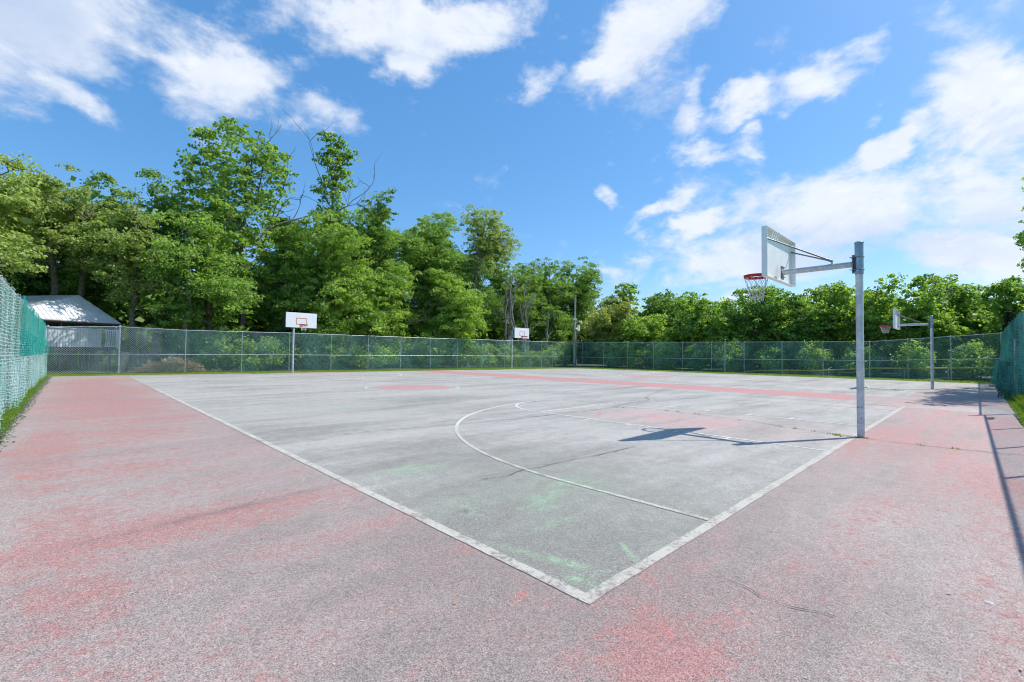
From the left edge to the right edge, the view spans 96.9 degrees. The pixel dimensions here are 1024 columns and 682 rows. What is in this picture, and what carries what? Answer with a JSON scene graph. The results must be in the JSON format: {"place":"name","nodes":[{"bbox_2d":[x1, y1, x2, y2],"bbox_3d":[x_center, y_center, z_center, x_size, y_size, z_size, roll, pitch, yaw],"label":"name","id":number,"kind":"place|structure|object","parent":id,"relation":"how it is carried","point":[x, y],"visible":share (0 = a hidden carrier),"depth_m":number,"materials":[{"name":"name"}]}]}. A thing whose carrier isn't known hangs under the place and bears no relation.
{"place":"outdoors","nodes":[
{"label":"outdoors","id":0,"kind":"place"},
{"bbox_2d":[120,351,130,370],"bbox_3d":[-25.101,1.318,29.410,0.517,1.291,0.480,2,-2,-44],"label":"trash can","id":1,"kind":"object","parent":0,"point":[125,361],"visible":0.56,"depth_m":29.23,"materials":[{"name":"grey metal"}]},
{"bbox_2d":[0,0,1023,354],"label":"sky","id":2,"kind":"structure","parent":0,"point":[653,142],"materials":[{"name":"blue"}]},
{"bbox_2d":[0,362,1023,457],"bbox_3d":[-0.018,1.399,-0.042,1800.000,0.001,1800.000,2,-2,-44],"label":"ground","id":3,"kind":"structure","parent":0,"point":[568,368],"depth_m":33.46,"materials":[{"name":"green plant"}]},
{"bbox_2d":[0,276,43,409],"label":"chain link fence","id":4,"kind":"object","parent":3,"relation":"on","point":[17,319],"visible":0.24,"depth_m":11.15,"materials":[{"name":"teal metal"}]},
{"bbox_2d":[0,275,46,428],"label":"netting","id":5,"kind":"object","parent":4,"relation":"attached to","point":[36,376],"visible":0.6,"depth_m":11.50,"materials":[{"name":"teal fabric"}]},
{"bbox_2d":[17,296,48,355],"bbox_3d":[-17.724,-0.314,16.952,0.531,1.600,14.044,2,-2,-44],"label":"netting","id":6,"kind":"object","parent":4,"relation":"attached to","point":[38,341],"visible":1,"depth_m":14.06,"materials":[{"name":"teal fabric"}]},
{"bbox_2d":[45,325,572,374],"bbox_3d":[-8.795,1.008,40.126,45.346,3.046,0.117,2,-2,-44],"label":"chain link fence","id":7,"kind":"object","parent":3,"relation":"on","point":[241,354],"visible":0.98,"depth_m":30.86,"materials":[{"name":"green metal"}]},
{"bbox_2d":[0,369,1023,681],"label":"asphalt court","id":8,"kind":"object","parent":3,"relation":"on","point":[72,607],"visible":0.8,"depth_m":3.54,"materials":[{"name":"grey asphalt"}]},
{"bbox_2d":[0,376,53,451],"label":"asphalt crumbs","id":9,"kind":"object","parent":8,"relation":"on","point":[31,402],"visible":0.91,"depth_m":9.33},
{"bbox_2d":[285,312,316,372],"bbox_3d":[-13.425,0.195,28.333,1.689,3.900,1.565,0,-2,9],"label":"basketball hoop","id":10,"kind":"object","parent":8,"relation":"on","point":[301,320],"visible":1,"depth_m":28.32,"materials":[{"name":"metal"}]},
{"bbox_2d":[179,373,850,424],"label":"court lines","id":11,"kind":"object","parent":8,"relation":"on","point":[595,400],"visible":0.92,"depth_m":12.76,"materials":[{"name":"paint"}]},
{"bbox_2d":[511,328,528,368],"bbox_3d":[0.626,0.766,41.434,1.671,3.900,1.589,0,-2,9],"label":"basketball hoop","id":12,"kind":"object","parent":8,"relation":"on","point":[521,333],"visible":0.99,"depth_m":41.50,"materials":[{"name":"metal"}]},
{"bbox_2d":[128,369,930,410],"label":"court lines","id":13,"kind":"object","parent":8,"relation":"on","point":[570,383],"visible":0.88,"depth_m":16.91,"materials":[{"name":"paint"}]},
{"bbox_2d":[155,389,905,603],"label":"court lines","id":14,"kind":"object","parent":8,"relation":"on","point":[601,589],"visible":1,"depth_m":3.76,"materials":[{"name":"paint"}]},
{"bbox_2d":[91,399,1010,681],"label":"grit","id":15,"kind":"object","parent":8,"relation":"on","point":[575,557],"visible":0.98,"depth_m":3.15,"materials":[{"name":"grey gravel"}]},
{"bbox_2d":[365,384,825,450],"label":"court lines","id":16,"kind":"object","parent":8,"relation":"on","point":[459,421],"visible":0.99,"depth_m":9.59,"materials":[{"name":"paint"}]},
{"bbox_2d":[348,389,1019,615],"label":"asphalt cracks","id":17,"kind":"object","parent":8,"relation":"on","point":[634,446],"visible":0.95,"depth_m":6.63,"materials":[{"name":"black asphalt"}]},
{"bbox_2d":[615,389,958,448],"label":"crack weeds","id":18,"kind":"object","parent":8,"relation":"on","point":[836,434],"visible":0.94,"depth_m":8.13,"materials":[{"name":"plant"}]},
{"bbox_2d":[743,226,864,437],"bbox_3d":[5.516,-0.143,8.841,1.674,3.904,1.589,0,-2,10],"label":"basketball hoop","id":19,"kind":"object","parent":8,"relation":"on","point":[779,253],"visible":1,"depth_m":8.33,"materials":[{"name":"metal"}]},
{"bbox_2d":[880,309,933,388],"bbox_3d":[18.962,0.425,22.010,1.589,3.900,1.671,1,-2,-8],"label":"basketball hoop","id":20,"kind":"object","parent":8,"relation":"on","point":[896,319],"visible":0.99,"depth_m":21.53,"materials":[{"name":"metal"}]},
{"bbox_2d":[573,295,581,366],"bbox_3d":[7.920,-1.174,55.454,1.529,8.853,0.686,2,-2,-44],"label":"utility pole","id":21,"kind":"object","parent":3,"relation":"on","point":[574,342],"visible":1,"depth_m":55.31,"materials":[{"name":"grey wood"}]},
{"bbox_2d":[576,332,1001,380],"bbox_3d":[20.048,1.310,42.991,0.111,3.356,35.965,2,-2,-44],"label":"chain link fence","id":22,"kind":"object","parent":3,"relation":"on","point":[751,359],"visible":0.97,"depth_m":37.64,"materials":[{"name":"green metal"}]},
{"bbox_2d":[1000,387,1023,415],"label":"weeds","id":23,"kind":"object","parent":3,"relation":"on","point":[1018,399],"visible":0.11,"depth_m":14.22,"materials":[{"name":"green plant"}]},
{"bbox_2d":[1008,310,1023,390],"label":"chain link fence","id":24,"kind":"object","parent":3,"relation":"on","point":[1021,349],"visible":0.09,"depth_m":16.51,"materials":[{"name":"green metal"}]},
{"bbox_2d":[990,312,1023,398],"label":"netting","id":25,"kind":"object","parent":24,"relation":"attached to","point":[1006,373],"visible":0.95,"depth_m":17.46,"materials":[{"name":"teal fabric"}]},
{"bbox_2d":[1012,177,1023,271],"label":"tree","id":26,"kind":"object","parent":3,"relation":"on","point":[1020,236],"visible":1,"depth_m":18.29,"materials":[{"name":"green plant"}]},
{"bbox_2d":[43,358,990,380],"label":"forest floor","id":27,"kind":"structure","parent":0,"point":[708,367],"depth_m":42.08,"materials":[{"name":"green plant"}]},
{"bbox_2d":[0,151,60,288],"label":"tree","id":28,"kind":"object","parent":27,"relation":"on","point":[17,197],"visible":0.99,"depth_m":26.63,"materials":[{"name":"green plant"}]},
{"bbox_2d":[0,222,83,328],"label":"tree","id":29,"kind":"object","parent":27,"relation":"on","point":[35,286],"visible":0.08,"depth_m":33.97,"materials":[{"name":"green plant"}]},
{"bbox_2d":[0,295,121,371],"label":"covered deck","id":30,"kind":"structure","parent":27,"relation":"on","point":[60,310],"depth_m":28.81,"materials":[{"name":"grey wood"}]},
{"bbox_2d":[2,162,152,368],"bbox_3d":[-30.407,-4.986,31.244,8.591,14.166,7.854,1,-2,-18],"label":"tree","id":31,"kind":"object","parent":27,"relation":"on","point":[74,234],"visible":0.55,"depth_m":30.09,"materials":[{"name":"green plant"}]},
{"bbox_2d":[32,170,144,366],"bbox_3d":[-32.490,-5.657,35.120,7.001,15.605,6.411,1,-2,1],"label":"tree","id":32,"kind":"object","parent":27,"relation":"on","point":[97,297],"visible":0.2,"depth_m":35.29,"materials":[{"name":"green plant"}]},
{"bbox_2d":[78,185,191,369],"bbox_3d":[-25.860,-4.190,31.492,6.388,12.626,6.315,2,-2,-44],"label":"tree","id":33,"kind":"object","parent":27,"relation":"on","point":[130,247],"visible":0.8,"depth_m":30.79,"materials":[{"name":"green plant"}]},
{"bbox_2d":[130,168,199,363],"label":"tree","id":34,"kind":"object","parent":27,"relation":"on","point":[161,202],"visible":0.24,"depth_m":36.11,"materials":[{"name":"green plant"}]},
{"bbox_2d":[120,356,237,372],"bbox_3d":[-20.843,1.420,28.629,6.384,1.504,3.185,2,-2,-37],"label":"brush pile","id":35,"kind":"object","parent":27,"relation":"on","point":[174,363],"visible":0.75,"depth_m":28.57,"materials":[{"name":"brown plant"}]},
{"bbox_2d":[142,209,233,363],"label":"tree","id":36,"kind":"object","parent":27,"relation":"on","point":[167,248],"visible":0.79,"depth_m":30.61,"materials":[{"name":"green plant"}]},
{"bbox_2d":[139,211,264,369],"bbox_3d":[-21.966,-3.418,32.462,7.506,11.249,7.650,2,-2,-44],"label":"tree","id":37,"kind":"object","parent":27,"relation":"on","point":[234,294],"visible":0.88,"depth_m":31.76,"materials":[{"name":"green plant"}]},
{"bbox_2d":[154,198,260,361],"bbox_3d":[-25.163,-4.989,38.023,6.804,14.638,7.284,0,-2,10],"label":"tree","id":38,"kind":"object","parent":27,"relation":"on","point":[245,246],"visible":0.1,"depth_m":37.69,"materials":[{"name":"green plant"}]},
{"bbox_2d":[174,322,251,369],"bbox_3d":[-21.107,0.461,32.321,4.752,3.601,3.445,2,-2,-44],"label":"shrub","id":39,"kind":"object","parent":27,"relation":"on","point":[216,329],"visible":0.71,"depth_m":32.03,"materials":[{"name":"green plant"}]},
{"bbox_2d":[231,336,301,370],"bbox_3d":[-18.252,1.016,33.600,5.043,2.790,3.214,2,-2,-44],"label":"shrub","id":40,"kind":"object","parent":27,"relation":"on","point":[251,343],"visible":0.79,"depth_m":33.08,"materials":[{"name":"green plant"}]},
{"bbox_2d":[166,116,380,367],"bbox_3d":[-19.716,-8.512,38.750,15.948,21.836,6.519,2,-2,-44],"label":"tree","id":41,"kind":"object","parent":27,"relation":"on","point":[221,196],"visible":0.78,"depth_m":35.99,"materials":[{"name":"green plant"}]},
{"bbox_2d":[246,222,321,367],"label":"tree","id":42,"kind":"object","parent":27,"relation":"on","point":[281,306],"visible":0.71,"depth_m":37.27,"materials":[{"name":"green plant"}]},
{"bbox_2d":[246,215,324,365],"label":"tree","id":43,"kind":"object","parent":27,"relation":"on","point":[269,315],"visible":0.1,"depth_m":42.35,"materials":[{"name":"green plant"}]},
{"bbox_2d":[270,328,325,368],"bbox_3d":[-17.040,0.536,35.905,4.310,3.578,3.605,1,-2,-12],"label":"shrub","id":44,"kind":"object","parent":27,"relation":"on","point":[309,351],"visible":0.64,"depth_m":35.73,"materials":[{"name":"green plant"}]},
{"bbox_2d":[269,210,375,368],"bbox_3d":[-15.644,-4.171,39.775,9.773,13.389,10.790,2,-2,-44],"label":"tree","id":45,"kind":"object","parent":27,"relation":"on","point":[327,276],"visible":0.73,"depth_m":37.50,"materials":[{"name":"green plant"}]},
{"bbox_2d":[295,205,360,365],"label":"tree","id":46,"kind":"object","parent":27,"relation":"on","point":[346,226],"visible":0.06,"depth_m":44.13,"materials":[{"name":"green plant"}]},
{"bbox_2d":[284,111,378,366],"bbox_3d":[-16.997,-8.863,41.479,8.145,22.772,5.170,2,-2,-44],"label":"tree","id":47,"kind":"object","parent":27,"relation":"on","point":[339,170],"visible":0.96,"depth_m":42.30,"materials":[{"name":"green plant"}]},
{"bbox_2d":[311,325,363,368],"bbox_3d":[-14.355,0.532,37.330,4.476,3.790,3.244,2,-2,-44],"label":"shrub","id":48,"kind":"object","parent":27,"relation":"on","point":[334,363],"visible":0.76,"depth_m":37.08,"materials":[{"name":"green plant"}]},
{"bbox_2d":[343,342,395,368],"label":"shrub","id":49,"kind":"object","parent":27,"relation":"on","point":[382,350],"visible":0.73,"depth_m":39.38,"materials":[{"name":"green plant"}]},
{"bbox_2d":[335,203,405,365],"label":"tree","id":50,"kind":"object","parent":27,"relation":"on","point":[360,219],"visible":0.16,"depth_m":46.98,"materials":[{"name":"green plant"}]},
{"bbox_2d":[351,188,398,353],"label":"tree","id":51,"kind":"object","parent":27,"relation":"on","point":[378,243],"visible":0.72,"depth_m":45.76,"materials":[{"name":"green plant"}]},
{"bbox_2d":[311,256,443,367],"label":"tree","id":52,"kind":"object","parent":27,"relation":"on","point":[376,306],"visible":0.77,"depth_m":40.65,"materials":[{"name":"green plant"}]},
{"bbox_2d":[372,333,416,367],"bbox_3d":[-11.054,0.976,42.200,4.473,3.575,3.540,2,-2,-44],"label":"shrub","id":53,"kind":"object","parent":27,"relation":"on","point":[403,344],"visible":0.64,"depth_m":42.12,"materials":[{"name":"green plant"}]},
{"bbox_2d":[409,328,455,367],"bbox_3d":[-7.733,0.784,43.949,3.393,4.081,4.264,0,-2,31],"label":"shrub","id":54,"kind":"object","parent":27,"relation":"on","point":[423,347],"visible":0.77,"depth_m":43.53,"materials":[{"name":"green plant"}]},
{"bbox_2d":[382,218,484,365],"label":"tree","id":55,"kind":"object","parent":27,"relation":"on","point":[412,248],"visible":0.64,"depth_m":47.66,"materials":[{"name":"green plant"}]},
{"bbox_2d":[404,211,477,364],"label":"tree","id":56,"kind":"object","parent":27,"relation":"on","point":[449,221],"visible":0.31,"depth_m":50.97,"materials":[{"name":"green plant"}]},
{"bbox_2d":[409,269,490,366],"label":"tree","id":57,"kind":"object","parent":27,"relation":"on","point":[455,320],"visible":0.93,"depth_m":45.41,"materials":[{"name":"green plant"}]},
{"bbox_2d":[433,335,475,367],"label":"shrub","id":58,"kind":"object","parent":27,"relation":"on","point":[462,355],"visible":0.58,"depth_m":46.13,"materials":[{"name":"green plant"}]},
{"bbox_2d":[439,252,506,364],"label":"tree","id":59,"kind":"object","parent":27,"relation":"on","point":[486,300],"visible":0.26,"depth_m":54.33,"materials":[{"name":"green plant"}]},
{"bbox_2d":[461,337,497,366],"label":"shrub","id":60,"kind":"object","parent":27,"relation":"on","point":[482,355],"visible":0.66,"depth_m":48.12,"materials":[{"name":"green plant"}]},
{"bbox_2d":[459,204,522,366],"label":"tree","id":61,"kind":"object","parent":27,"relation":"on","point":[487,248],"visible":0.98,"depth_m":51.78,"materials":[{"name":"green plant"}]},
{"bbox_2d":[485,343,521,366],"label":"shrub","id":62,"kind":"object","parent":27,"relation":"on","point":[509,352],"visible":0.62,"depth_m":50.68,"materials":[{"name":"green plant"}]},
{"bbox_2d":[492,260,531,365],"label":"dead tree","id":63,"kind":"object","parent":27,"relation":"on","point":[510,315],"visible":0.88,"depth_m":53.98,"materials":[{"name":"brown plant"}]},
{"bbox_2d":[1,270,1022,372],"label":"distant woods","id":64,"kind":"object","parent":27,"relation":"on","point":[495,334],"visible":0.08,"depth_m":47.93,"materials":[{"name":"green plant"}]},
{"bbox_2d":[480,253,549,343],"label":"tree","id":65,"kind":"object","parent":27,"relation":"on","point":[497,281],"visible":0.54,"depth_m":59.69,"materials":[{"name":"green plant"}]},
{"bbox_2d":[510,350,540,366],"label":"shrub","id":66,"kind":"object","parent":27,"relation":"on","point":[523,355],"visible":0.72,"depth_m":53.12,"materials":[{"name":"green plant"}]},
{"bbox_2d":[518,279,539,365],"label":"dead tree","id":67,"kind":"object","parent":27,"relation":"on","point":[525,326],"visible":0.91,"depth_m":55.24,"materials":[{"name":"brown plant"}]},
{"bbox_2d":[535,297,557,365],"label":"dead tree","id":68,"kind":"object","parent":27,"relation":"on","point":[547,324],"visible":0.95,"depth_m":58.02,"materials":[{"name":"grey wood"}]},
{"bbox_2d":[512,256,582,364],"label":"tree","id":69,"kind":"object","parent":27,"relation":"on","point":[555,291],"visible":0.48,"depth_m":64.79,"materials":[{"name":"green plant"}]},
{"bbox_2d":[538,344,565,365],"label":"shrub","id":70,"kind":"object","parent":27,"relation":"on","point":[548,358],"visible":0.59,"depth_m":55.40,"materials":[{"name":"green plant"}]},
{"bbox_2d":[531,304,577,364],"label":"tree","id":71,"kind":"object","parent":27,"relation":"on","point":[554,337],"visible":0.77,"depth_m":60.49,"materials":[{"name":"green plant"}]},
{"bbox_2d":[550,340,578,365],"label":"shrub","id":72,"kind":"object","parent":27,"relation":"on","point":[568,351],"visible":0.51,"depth_m":57.65,"materials":[{"name":"green plant"}]},
{"bbox_2d":[549,256,602,363],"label":"tree","id":73,"kind":"object","parent":27,"relation":"on","point":[588,297],"visible":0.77,"depth_m":69.29,"materials":[{"name":"green plant"}]},
{"bbox_2d":[580,296,638,366],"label":"tree","id":74,"kind":"object","parent":27,"relation":"on","point":[603,329],"visible":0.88,"depth_m":56.08,"materials":[{"name":"green plant"}]},
{"bbox_2d":[600,341,626,366],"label":"shrub","id":75,"kind":"object","parent":27,"relation":"on","point":[611,360],"visible":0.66,"depth_m":54.92,"materials":[{"name":"green plant"}]},
{"bbox_2d":[596,282,642,365],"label":"tree","id":76,"kind":"object","parent":27,"relation":"on","point":[622,292],"visible":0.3,"depth_m":60.48,"materials":[{"name":"green plant"}]},
{"bbox_2d":[623,345,650,367],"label":"shrub","id":77,"kind":"object","parent":27,"relation":"on","point":[632,356],"visible":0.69,"depth_m":51.80,"materials":[{"name":"green plant"}]},
{"bbox_2d":[613,313,677,367],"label":"tree","id":78,"kind":"object","parent":27,"relation":"on","point":[639,329],"visible":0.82,"depth_m":53.31,"materials":[{"name":"green plant"}]},
{"bbox_2d":[634,292,675,366],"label":"tree","id":79,"kind":"object","parent":27,"relation":"on","point":[655,307],"visible":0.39,"depth_m":58.15,"materials":[{"name":"green plant"}]},
{"bbox_2d":[651,340,681,368],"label":"shrub","id":80,"kind":"object","parent":27,"relation":"on","point":[669,355],"visible":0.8,"depth_m":49.30,"materials":[{"name":"green plant"}]},
{"bbox_2d":[647,289,686,353],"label":"tree","id":81,"kind":"object","parent":27,"relation":"on","point":[670,295],"visible":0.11,"depth_m":65.03,"materials":[{"name":"green plant"}]},
{"bbox_2d":[667,295,712,367],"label":"tree","id":82,"kind":"object","parent":27,"relation":"on","point":[673,315],"visible":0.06,"depth_m":57.60,"materials":[{"name":"green plant"}]},
{"bbox_2d":[660,291,728,353],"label":"tree","id":83,"kind":"object","parent":27,"relation":"on","point":[694,327],"visible":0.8,"depth_m":50.24,"materials":[{"name":"green plant"}]},
{"bbox_2d":[680,342,713,369],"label":"shrub","id":84,"kind":"object","parent":27,"relation":"on","point":[699,355],"visible":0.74,"depth_m":46.99,"materials":[{"name":"green plant"}]},
{"bbox_2d":[701,301,746,366],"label":"tree","id":85,"kind":"object","parent":27,"relation":"on","point":[710,302],"visible":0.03,"depth_m":59.07,"materials":[{"name":"green plant"}]},
{"bbox_2d":[705,297,749,370],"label":"tree","id":86,"kind":"object","parent":27,"relation":"on","point":[724,330],"visible":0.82,"depth_m":47.31,"materials":[{"name":"green plant"}]},
{"bbox_2d":[713,338,751,370],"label":"shrub","id":87,"kind":"object","parent":27,"relation":"on","point":[732,346],"visible":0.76,"depth_m":44.39,"materials":[{"name":"green plant"}]},
{"bbox_2d":[723,286,792,370],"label":"tree","id":88,"kind":"object","parent":27,"relation":"on","point":[768,316],"visible":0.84,"depth_m":46.76,"materials":[{"name":"green plant"}]},
{"bbox_2d":[734,284,797,356],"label":"tree","id":89,"kind":"object","parent":27,"relation":"on","point":[775,289],"visible":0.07,"depth_m":53.67,"materials":[{"name":"green plant"}]},
{"bbox_2d":[753,344,789,372],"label":"shrub","id":90,"kind":"object","parent":27,"relation":"on","point":[777,364],"visible":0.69,"depth_m":42.03,"materials":[{"name":"green plant"}]},
{"bbox_2d":[759,297,824,369],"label":"tree","id":91,"kind":"object","parent":27,"relation":"on","point":[783,338],"visible":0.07,"depth_m":48.09,"materials":[{"name":"green plant"}]},
{"bbox_2d":[765,293,833,372],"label":"tree","id":92,"kind":"object","parent":27,"relation":"on","point":[801,327],"visible":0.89,"depth_m":43.36,"materials":[{"name":"green plant"}]},
{"bbox_2d":[795,340,837,373],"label":"shrub","id":93,"kind":"object","parent":27,"relation":"on","point":[810,354],"visible":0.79,"depth_m":39.90,"materials":[{"name":"green plant"}]},
{"bbox_2d":[798,280,854,369],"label":"tree","id":94,"kind":"object","parent":27,"relation":"on","point":[816,299],"visible":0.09,"depth_m":50.92,"materials":[{"name":"green plant"}]},
{"bbox_2d":[807,281,872,372],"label":"tree","id":95,"kind":"object","parent":27,"relation":"on","point":[839,300],"visible":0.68,"depth_m":43.16,"materials":[{"name":"green plant"}]},
{"bbox_2d":[840,343,885,375],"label":"shrub","id":96,"kind":"object","parent":27,"relation":"on","point":[854,358],"visible":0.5,"depth_m":37.31,"materials":[{"name":"green plant"}]},
{"bbox_2d":[838,290,900,371],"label":"tree","id":97,"kind":"object","parent":27,"relation":"on","point":[883,342],"visible":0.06,"depth_m":44.42,"materials":[{"name":"green plant"}]},
{"bbox_2d":[745,367,996,378],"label":"undergrowth","id":98,"kind":"object","parent":27,"relation":"on","point":[853,369],"visible":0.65,"depth_m":35.69,"materials":[{"name":"green plant"}]},
{"bbox_2d":[834,272,915,374],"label":"tree","id":99,"kind":"object","parent":27,"relation":"on","point":[876,303],"visible":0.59,"depth_m":40.31,"materials":[{"name":"green plant"}]},
{"bbox_2d":[889,338,935,377],"bbox_3d":[30.888,1.325,35.043,4.101,3.309,2.999,2,-2,-44],"label":"shrub","id":100,"kind":"object","parent":27,"relation":"on","point":[918,357],"visible":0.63,"depth_m":34.52,"materials":[{"name":"green plant"}]},
{"bbox_2d":[873,273,977,376],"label":"tree","id":101,"kind":"object","parent":27,"relation":"on","point":[925,309],"visible":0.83,"depth_m":36.96,"materials":[{"name":"green plant"}]},
{"bbox_2d":[914,274,991,374],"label":"tree","id":102,"kind":"object","parent":27,"relation":"on","point":[936,280],"visible":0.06,"depth_m":42.66,"materials":[{"name":"green plant"}]},
{"bbox_2d":[927,281,1000,375],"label":"tree","id":103,"kind":"object","parent":27,"relation":"on","point":[961,297],"visible":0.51,"depth_m":38.06,"materials":[{"name":"green plant"}]},
{"bbox_2d":[941,338,998,379],"bbox_3d":[33.331,1.355,32.936,4.470,3.107,3.116,2,-2,-44],"label":"shrub","id":104,"kind":"object","parent":27,"relation":"on","point":[956,363],"visible":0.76,"depth_m":32.49,"materials":[{"name":"green plant"}]},
{"bbox_2d":[973,275,1023,362],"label":"tree","id":105,"kind":"object","parent":27,"relation":"on","point":[1009,288],"visible":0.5,"depth_m":35.00,"materials":[{"name":"green plant"}]},
{"bbox_2d":[993,310,1014,372],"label":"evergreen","id":106,"kind":"object","parent":27,"relation":"on","point":[1008,317],"visible":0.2,"depth_m":31.47,"materials":[{"name":"green plant"}]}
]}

